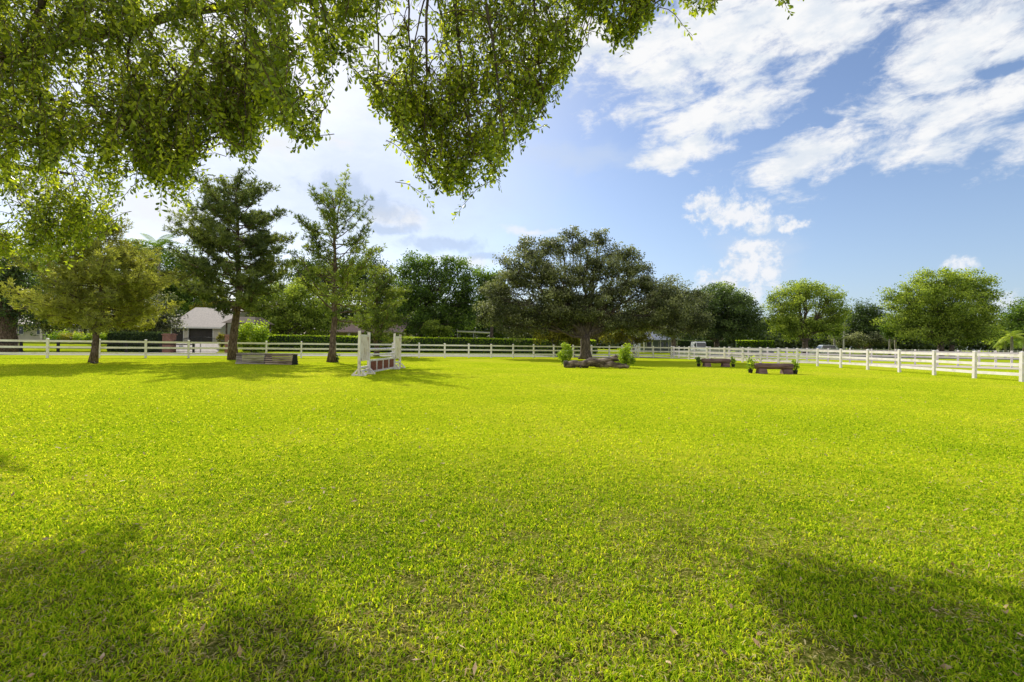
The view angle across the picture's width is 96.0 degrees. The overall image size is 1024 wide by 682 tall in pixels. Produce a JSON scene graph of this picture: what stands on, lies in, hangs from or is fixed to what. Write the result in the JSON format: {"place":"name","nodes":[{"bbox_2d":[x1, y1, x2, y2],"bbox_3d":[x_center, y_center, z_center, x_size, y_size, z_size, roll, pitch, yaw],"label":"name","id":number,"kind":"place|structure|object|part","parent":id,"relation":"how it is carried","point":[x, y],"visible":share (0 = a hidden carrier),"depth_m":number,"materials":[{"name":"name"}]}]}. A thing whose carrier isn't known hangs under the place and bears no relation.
{"place":"outdoors","nodes":[
{"label":"outdoors","id":0,"kind":"place"},
{"bbox_2d":[147,343,218,352],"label":"driveway","id":1,"kind":"structure","parent":0,"point":[203,350],"depth_m":54.69,"materials":[{"name":"concrete"}]},
{"bbox_2d":[174,336,222,352],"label":"driveway gate","id":2,"kind":"structure","parent":1,"relation":"on","point":[206,337],"depth_m":48.72,"materials":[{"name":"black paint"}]},
{"bbox_2d":[0,354,652,357],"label":"road","id":3,"kind":"structure","parent":0,"point":[338,355],"depth_m":47.88,"materials":[{"name":"grey asphalt"}]},
{"bbox_2d":[0,342,1023,681],"bbox_3d":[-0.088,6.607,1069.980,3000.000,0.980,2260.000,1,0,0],"label":"ground","id":4,"kind":"structure","parent":0,"point":[660,362],"depth_m":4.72,"materials":[{"name":"green plant"}]},
{"bbox_2d":[0,244,62,351],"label":"oak tree","id":5,"kind":"object","parent":4,"relation":"on","point":[10,317],"visible":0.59,"depth_m":43.57,"materials":[{"name":"green plant"}]},
{"bbox_2d":[43,329,71,339],"bbox_3d":[-59.009,-0.849,59.860,3.026,1.900,3.248,1,0,39],"label":"shrub","id":6,"kind":"object","parent":4,"relation":"on","point":[54,336],"visible":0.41,"depth_m":59.47,"materials":[{"name":"green plant"}]},
{"bbox_2d":[11,250,104,297],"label":"broadleaf tree","id":7,"kind":"object","parent":4,"relation":"on","point":[48,268],"visible":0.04,"depth_m":85.03,"materials":[{"name":"green plant"}]},
{"bbox_2d":[57,330,84,339],"bbox_3d":[-56.882,-0.659,59.495,2.562,1.620,2.667,1,0,0],"label":"shrub","id":8,"kind":"object","parent":4,"relation":"on","point":[68,337],"visible":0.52,"depth_m":58.93,"materials":[{"name":"green plant"}]},
{"bbox_2d":[72,331,91,339],"bbox_3d":[-54.682,-0.588,58.980,2.522,1.608,2.516,1,0,0],"label":"shrub","id":9,"kind":"object","parent":4,"relation":"on","point":[80,337],"visible":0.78,"depth_m":58.60,"materials":[{"name":"green plant"}]},
{"bbox_2d":[17,317,177,339],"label":"house","id":10,"kind":"structure","parent":4,"relation":"on","point":[23,335],"depth_m":64.00,"materials":[{"name":"beige paint"}]},
{"bbox_2d":[17,325,23,334],"bbox_3d":[-68.488,-1.547,63.954,1.500,1.300,0.060,1,0,0],"label":"window","id":11,"kind":"structure","parent":10,"relation":"in","point":[20,332],"depth_m":63.92,"materials":[{"name":"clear glass"}]},
{"bbox_2d":[0,342,194,352],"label":"rail fence","id":12,"kind":"object","parent":4,"relation":"on","point":[59,343],"visible":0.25,"depth_m":42.47,"materials":[{"name":"white paint"}]},
{"bbox_2d":[0,206,196,361],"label":"pine tree","id":13,"kind":"object","parent":4,"relation":"on","point":[76,302],"visible":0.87,"depth_m":26.40,"materials":[{"name":"green plant"}]},
{"bbox_2d":[91,332,106,339],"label":"shrub","id":14,"kind":"object","parent":4,"relation":"on","point":[102,337],"visible":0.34,"depth_m":58.32,"materials":[{"name":"green plant"}]},
{"bbox_2d":[22,284,189,349],"bbox_3d":[-45.899,-2.837,52.179,17.882,7.998,7.117,1,0,0],"label":"oak tree","id":15,"kind":"object","parent":4,"relation":"on","point":[165,324],"visible":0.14,"depth_m":51.57,"materials":[{"name":"green plant"}]},
{"bbox_2d":[105,331,170,351],"bbox_3d":[-40.074,0.099,49.509,6.435,2.436,2.062,1,0,9],"label":"hedge","id":16,"kind":"object","parent":4,"relation":"on","point":[133,336],"visible":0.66,"depth_m":48.75,"materials":[{"name":"green plant"}]},
{"bbox_2d":[127,233,184,303],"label":"palm tree","id":17,"kind":"object","parent":4,"relation":"on","point":[157,243],"visible":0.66,"depth_m":77.75,"materials":[{"name":"green plant"}]},
{"bbox_2d":[102,238,231,314],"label":"broadleaf tree","id":18,"kind":"object","parent":4,"relation":"on","point":[172,289],"visible":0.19,"depth_m":81.97,"materials":[{"name":"green plant"}]},
{"bbox_2d":[161,333,177,352],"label":"brick pillar","id":19,"kind":"structure","parent":4,"relation":"on","point":[168,336],"depth_m":47.58,"materials":[{"name":"red brick"}]},
{"bbox_2d":[189,297,232,310],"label":"broadleaf tree","id":20,"kind":"object","parent":4,"relation":"on","point":[199,305],"visible":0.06,"depth_m":78.51,"materials":[{"name":"green plant"}]},
{"bbox_2d":[170,307,253,341],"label":"garage","id":21,"kind":"structure","parent":4,"relation":"on","point":[202,322],"depth_m":63.50,"materials":[{"name":"beige paint"}]},
{"bbox_2d":[172,328,182,341],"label":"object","id":22,"kind":"structure","parent":21,"relation":"in","point":[179,336],"depth_m":63.12,"materials":[{"name":"green plant"}]},
{"bbox_2d":[189,328,212,341],"bbox_3d":[-42.568,-0.834,63.152,3.281,2.150,0.060,1,0,0],"label":"door","id":23,"kind":"structure","parent":21,"relation":"in","point":[196,332],"depth_m":63.12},
{"bbox_2d":[216,332,224,346],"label":"shrub","id":24,"kind":"object","parent":4,"relation":"on","point":[221,336],"visible":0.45,"depth_m":57.80,"materials":[{"name":"green plant"}]},
{"bbox_2d":[224,334,238,352],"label":"brick pillar","id":25,"kind":"structure","parent":4,"relation":"on","point":[226,339],"depth_m":49.08,"materials":[{"name":"red brick"}]},
{"bbox_2d":[161,166,306,359],"bbox_3d":[-20.326,-5.459,33.500,8.639,13.894,9.590,1,0,0],"label":"pine tree","id":26,"kind":"object","parent":4,"relation":"on","point":[211,236],"visible":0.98,"depth_m":32.37,"materials":[{"name":"green plant"}]},
{"bbox_2d":[222,317,273,350],"bbox_3d":[-33.664,-0.864,59.003,4.004,4.363,5.000,1,0,0],"label":"shelter","id":27,"kind":"object","parent":4,"relation":"on","point":[244,319],"visible":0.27,"depth_m":57.76,"materials":[{"name":"grey"}]},
{"bbox_2d":[235,353,266,363],"bbox_3d":[-15.720,1.065,27.943,1.713,0.650,0.697,1,0,-3],"label":"horse jump","id":28,"kind":"object","parent":4,"relation":"on","point":[250,358],"visible":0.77,"depth_m":27.66,"materials":[{"name":"grey wood"}]},
{"bbox_2d":[237,315,270,352],"bbox_3d":[-29.954,-0.727,52.895,4.448,4.350,4.342,1,0,39],"label":"shrub","id":29,"kind":"object","parent":4,"relation":"on","point":[253,333],"visible":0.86,"depth_m":52.35,"materials":[{"name":"green plant"}]},
{"bbox_2d":[265,353,297,364],"bbox_3d":[-13.882,1.089,27.770,1.802,0.650,0.697,1,0,8],"label":"horse jump","id":30,"kind":"object","parent":4,"relation":"on","point":[271,358],"visible":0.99,"depth_m":27.53,"materials":[{"name":"grey wood"}]},
{"bbox_2d":[242,276,350,335],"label":"broadleaf tree","id":31,"kind":"object","parent":4,"relation":"on","point":[307,317],"visible":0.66,"depth_m":70.42,"materials":[{"name":"green plant"}]},
{"bbox_2d":[0,338,636,357],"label":"rail fence","id":32,"kind":"object","parent":4,"relation":"on","point":[145,347],"visible":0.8,"depth_m":37.84,"materials":[{"name":"white wood"}]},
{"bbox_2d":[283,163,387,361],"bbox_3d":[-12.035,-4.921,31.764,6.144,13.057,7.214,1,0,0],"label":"pine tree","id":33,"kind":"object","parent":4,"relation":"on","point":[349,274],"visible":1,"depth_m":31.03,"materials":[{"name":"green plant"}]},
{"bbox_2d":[277,246,404,334],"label":"broadleaf tree","id":34,"kind":"object","parent":4,"relation":"on","point":[363,277],"visible":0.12,"depth_m":90.28,"materials":[{"name":"green plant"}]},
{"bbox_2d":[352,331,374,375],"bbox_3d":[-6.408,0.521,19.972,0.600,1.900,1.260,1,0,2],"label":"jump standard","id":35,"kind":"object","parent":4,"relation":"on","point":[363,347],"visible":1,"depth_m":19.84,"materials":[{"name":"white paint"}]},
{"bbox_2d":[370,357,394,372],"bbox_3d":[-6.335,1.141,22.544,0.080,0.590,3.863,1,0,2],"label":"jump panel","id":36,"kind":"object","parent":35,"relation":"attached to","point":[380,364],"visible":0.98,"depth_m":22.45,"materials":[{"name":"white paint"}]},
{"bbox_2d":[370,347,394,350],"bbox_3d":[-6.325,0.393,22.548,0.114,0.129,3.904,1,0,2],"label":"jump pole","id":37,"kind":"object","parent":35,"relation":"attached to","point":[375,349],"visible":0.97,"depth_m":22.20,"materials":[{"name":"white paint"}]},
{"bbox_2d":[370,352,394,355],"bbox_3d":[-6.328,0.633,22.547,0.082,0.097,3.904,1,0,2],"label":"jump pole","id":38,"kind":"object","parent":35,"relation":"attached to","point":[382,353],"visible":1,"depth_m":22.43,"materials":[{"name":"white paint"}]},
{"bbox_2d":[320,320,415,337],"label":"house","id":39,"kind":"structure","parent":4,"relation":"on","point":[351,330],"depth_m":85.53,"materials":[{"name":"beige paint"}]},
{"bbox_2d":[346,262,415,355],"bbox_3d":[-13.140,-3.074,46.670,7.114,9.491,7.938,1,0,0],"label":"broadleaf tree","id":40,"kind":"object","parent":4,"relation":"on","point":[382,321],"visible":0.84,"depth_m":45.47,"materials":[{"name":"green plant"}]},
{"bbox_2d":[393,333,404,368],"bbox_3d":[-6.247,0.550,25.097,0.600,1.900,1.210,1,0,2],"label":"jump standard","id":41,"kind":"object","parent":4,"relation":"on","point":[397,345],"visible":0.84,"depth_m":25.07,"materials":[{"name":"white paint"}]},
{"bbox_2d":[0,0,803,280],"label":"oak tree","id":42,"kind":"object","parent":4,"relation":"on","point":[256,84],"visible":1,"depth_m":7.24,"materials":[{"name":"green plant"}]},
{"bbox_2d":[242,334,596,353],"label":"hedge","id":43,"kind":"object","parent":4,"relation":"on","point":[285,338],"visible":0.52,"depth_m":65.27,"materials":[{"name":"green plant"}]},
{"bbox_2d":[420,318,451,337],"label":"broadleaf tree","id":44,"kind":"object","parent":4,"relation":"on","point":[435,328],"visible":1,"depth_m":72.36,"materials":[{"name":"green plant"}]},
{"bbox_2d":[382,248,490,338],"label":"broadleaf tree","id":45,"kind":"object","parent":4,"relation":"on","point":[425,292],"visible":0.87,"depth_m":76.25,"materials":[{"name":"green plant"}]},
{"bbox_2d":[388,300,524,338],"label":"broadleaf tree","id":46,"kind":"object","parent":4,"relation":"on","point":[482,329],"visible":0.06,"depth_m":88.55,"materials":[{"name":"green plant"}]},
{"bbox_2d":[457,330,489,337],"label":"carport","id":47,"kind":"object","parent":4,"relation":"on","point":[473,332],"visible":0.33,"depth_m":76.01,"materials":[{"name":"grey metal"}]},
{"bbox_2d":[466,265,511,337],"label":"broadleaf tree","id":48,"kind":"object","parent":4,"relation":"on","point":[484,277],"visible":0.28,"depth_m":73.32,"materials":[{"name":"green plant"}]},
{"bbox_2d":[4,386,1023,681],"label":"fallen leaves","id":49,"kind":"object","parent":4,"relation":"on","point":[944,666],"visible":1,"depth_m":2.60,"materials":[{"name":"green plant"}]},
{"bbox_2d":[528,313,569,355],"bbox_3d":[4.847,-0.841,57.074,6.829,5.582,4.615,1,0,0],"label":"broadleaf tree","id":50,"kind":"object","parent":4,"relation":"on","point":[553,337],"visible":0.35,"depth_m":56.35,"materials":[{"name":"green plant"}]},
{"bbox_2d":[556,342,573,364],"bbox_3d":[3.462,0.845,30.601,1.178,1.650,1.168,1,0,-12],"label":"shrub","id":51,"kind":"object","parent":4,"relation":"on","point":[563,356],"visible":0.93,"depth_m":30.37,"materials":[{"name":"green plant"}]},
{"bbox_2d":[562,335,580,355],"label":"broadleaf tree","id":52,"kind":"object","parent":4,"relation":"on","point":[573,341],"visible":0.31,"depth_m":55.60,"materials":[{"name":"green plant"}]},
{"bbox_2d":[142,303,1023,351],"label":"distant woodland","id":53,"kind":"object","parent":4,"relation":"on","point":[907,345],"visible":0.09,"depth_m":152.58,"materials":[{"name":"green plant"}]},
{"bbox_2d":[472,225,702,358],"bbox_3d":[7.473,-4.780,45.587,22.767,13.403,7.534,1,0,0],"label":"oak tree","id":54,"kind":"object","parent":4,"relation":"on","point":[579,314],"visible":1,"depth_m":44.70,"materials":[{"name":"green plant"}]},
{"bbox_2d":[537,299,651,351],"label":"broadleaf tree","id":55,"kind":"object","parent":4,"relation":"on","point":[595,339],"visible":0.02,"depth_m":87.69,"materials":[{"name":"green plant"}]},
{"bbox_2d":[563,354,628,367],"bbox_3d":[5.160,1.258,28.403,3.947,0.933,0.769,1,0,0],"label":"fallen log","id":56,"kind":"object","parent":4,"relation":"on","point":[608,362],"visible":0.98,"depth_m":28.25,"materials":[{"name":"wood"}]},
{"bbox_2d":[599,312,653,355],"bbox_3d":[13.953,-0.927,58.001,7.461,5.966,5.308,1,0,0],"label":"broadleaf tree","id":57,"kind":"object","parent":4,"relation":"on","point":[620,337],"visible":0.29,"depth_m":57.59,"materials":[{"name":"green plant"}]},
{"bbox_2d":[617,343,635,366],"bbox_3d":[7.311,0.910,29.639,1.322,1.613,1.343,1,0,15],"label":"shrub","id":58,"kind":"object","parent":4,"relation":"on","point":[624,356],"visible":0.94,"depth_m":29.39,"materials":[{"name":"green plant"}]},
{"bbox_2d":[631,332,679,352],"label":"house","id":59,"kind":"structure","parent":4,"relation":"on","point":[659,342],"depth_m":93.49,"materials":[{"name":"grey"}]},
{"bbox_2d":[641,273,719,354],"bbox_3d":[22.287,-3.596,63.956,11.882,11.612,8.495,1,0,0],"label":"oak tree","id":60,"kind":"object","parent":4,"relation":"on","point":[703,319],"visible":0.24,"depth_m":62.88,"materials":[{"name":"green plant"}]},
{"bbox_2d":[695,357,700,366],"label":"potted plant","id":61,"kind":"object","parent":4,"relation":"on","point":[698,360],"visible":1,"depth_m":32.30,"materials":[{"name":"green plant"}]},
{"bbox_2d":[677,339,727,351],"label":"hedge","id":62,"kind":"object","parent":4,"relation":"on","point":[687,343],"visible":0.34,"depth_m":100.15,"materials":[{"name":"green plant"}]},
{"bbox_2d":[653,281,768,351],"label":"oak tree","id":63,"kind":"object","parent":4,"relation":"on","point":[738,314],"visible":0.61,"depth_m":85.68,"materials":[{"name":"green plant"}]},
{"bbox_2d":[701,358,730,366],"bbox_3d":[14.326,1.518,32.393,1.976,0.585,0.471,1,0,0],"label":"log jump","id":64,"kind":"object","parent":4,"relation":"on","point":[708,362],"visible":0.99,"depth_m":32.24,"materials":[{"name":"brown wood"}]},
{"bbox_2d":[704,281,754,340],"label":"broadleaf tree","id":65,"kind":"object","parent":4,"relation":"on","point":[732,291],"visible":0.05,"depth_m":109.09,"materials":[{"name":"green plant"}]},
{"bbox_2d":[730,356,736,366],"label":"potted plant","id":66,"kind":"object","parent":4,"relation":"on","point":[733,361],"visible":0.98,"depth_m":32.32,"materials":[{"name":"green plant"}]},
{"bbox_2d":[742,353,759,372],"bbox_3d":[13.027,1.213,25.298,0.877,1.085,0.777,1,0,-20],"label":"potted plant","id":67,"kind":"object","parent":4,"relation":"on","point":[749,365],"visible":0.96,"depth_m":25.18,"materials":[{"name":"green plant"}]},
{"bbox_2d":[735,340,773,352],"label":"hedge","id":68,"kind":"object","parent":4,"relation":"on","point":[752,343],"visible":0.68,"depth_m":101.33,"materials":[{"name":"green plant"}]},
{"bbox_2d":[754,363,793,373],"bbox_3d":[14.155,1.480,24.918,1.966,0.577,0.471,1,0,4],"label":"log jump","id":69,"kind":"object","parent":4,"relation":"on","point":[762,368],"visible":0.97,"depth_m":24.77,"materials":[{"name":"brown wood"}]},
{"bbox_2d":[791,359,799,373],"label":"potted plant","id":70,"kind":"object","parent":4,"relation":"on","point":[795,368],"visible":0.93,"depth_m":24.83,"materials":[{"name":"green plant"}]},
{"bbox_2d":[760,278,852,352],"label":"broadleaf tree","id":71,"kind":"object","parent":4,"relation":"on","point":[789,323],"visible":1,"depth_m":85.12,"materials":[{"name":"green plant"}]},
{"bbox_2d":[810,345,838,352],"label":"parked car","id":72,"kind":"object","parent":4,"relation":"on","point":[833,347],"visible":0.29,"depth_m":89.09,"materials":[{"name":"silver metal"}]},
{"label":"side window","id":73,"kind":"part","parent":72,"relation":"part of","materials":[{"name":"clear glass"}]},
{"bbox_2d":[638,346,1023,381],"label":"rail fence","id":74,"kind":"object","parent":4,"relation":"on","point":[974,362],"visible":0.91,"depth_m":29.66,"materials":[{"name":"white wood"}]},
{"bbox_2d":[827,322,844,344],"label":"young tree","id":75,"kind":"object","parent":4,"relation":"on","point":[836,334],"visible":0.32,"depth_m":91.42,"materials":[{"name":"green plant"}]},
{"bbox_2d":[843,326,844,352],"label":"utility pole","id":76,"kind":"object","parent":4,"relation":"on","point":[844,340],"visible":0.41,"depth_m":95.89,"materials":[{"name":"wood"}]},
{"bbox_2d":[672,346,1017,355],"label":"hedge","id":77,"kind":"object","parent":4,"relation":"on","point":[719,350],"visible":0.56,"depth_m":81.80,"materials":[{"name":"green plant"}]},
{"bbox_2d":[673,346,1018,366],"bbox_3d":[30.554,1.425,46.107,28.748,1.467,0.173,1,0,38],"label":"rail fence","id":78,"kind":"object","parent":4,"relation":"on","point":[915,356],"visible":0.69,"depth_m":43.88,"materials":[{"name":"white wood"}]},
{"bbox_2d":[826,331,893,348],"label":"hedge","id":79,"kind":"object","parent":4,"relation":"on","point":[869,341],"visible":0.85,"depth_m":107.22,"materials":[{"name":"green plant"}]},
{"bbox_2d":[841,296,892,348],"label":"broadleaf tree","id":80,"kind":"object","parent":4,"relation":"on","point":[863,316],"visible":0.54,"depth_m":110.50,"materials":[{"name":"green plant"}]},
{"bbox_2d":[874,322,899,354],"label":"young tree","id":81,"kind":"object","parent":4,"relation":"on","point":[888,334],"visible":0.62,"depth_m":91.99,"materials":[{"name":"green plant"}]},
{"bbox_2d":[890,325,898,354],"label":"young tree","id":82,"kind":"object","parent":4,"relation":"on","point":[895,344],"visible":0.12,"depth_m":91.84,"materials":[{"name":"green plant"}]},
{"bbox_2d":[869,266,1012,355],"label":"broadleaf tree","id":83,"kind":"object","parent":4,"relation":"on","point":[931,311],"visible":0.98,"depth_m":78.24,"materials":[{"name":"green plant"}]},
{"bbox_2d":[978,331,1020,351],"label":"broadleaf tree","id":84,"kind":"object","parent":4,"relation":"on","point":[993,343],"visible":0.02,"depth_m":130.25,"materials":[{"name":"green plant"}]},
{"bbox_2d":[981,297,1023,349],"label":"broadleaf tree","id":85,"kind":"object","parent":4,"relation":"on","point":[1016,315],"visible":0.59,"depth_m":124.67,"materials":[{"name":"green plant"}]},
{"bbox_2d":[987,338,1021,351],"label":"palm tree","id":86,"kind":"object","parent":4,"relation":"on","point":[1004,346],"visible":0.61,"depth_m":85.83,"materials":[{"name":"green plant"}]},
{"bbox_2d":[993,329,1023,357],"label":"palm tree","id":87,"kind":"object","parent":4,"relation":"on","point":[1011,334],"visible":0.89,"depth_m":83.87,"materials":[{"name":"green plant"}]},
{"bbox_2d":[1007,331,1023,351],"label":"palm tree","id":88,"kind":"object","parent":4,"relation":"on","point":[1020,343],"visible":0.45,"depth_m":88.07,"materials":[{"name":"green plant"}]},
{"bbox_2d":[0,0,1023,349],"label":"sky","id":89,"kind":"structure","parent":0,"point":[857,145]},
{"bbox_2d":[633,356,1018,368],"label":"track","id":90,"kind":"structure","parent":0,"point":[956,366],"depth_m":40.06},
{"bbox_2d":[699,354,1018,359],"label":"road","id":91,"kind":"structure","parent":0,"point":[865,356],"depth_m":74.37,"materials":[{"name":"grey asphalt"}]},
{"bbox_2d":[690,342,706,349],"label":"parked van","id":92,"kind":"object","parent":91,"relation":"on","point":[699,344],"visible":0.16,"depth_m":76.90,"materials":[{"name":"white paint"}]}
]}

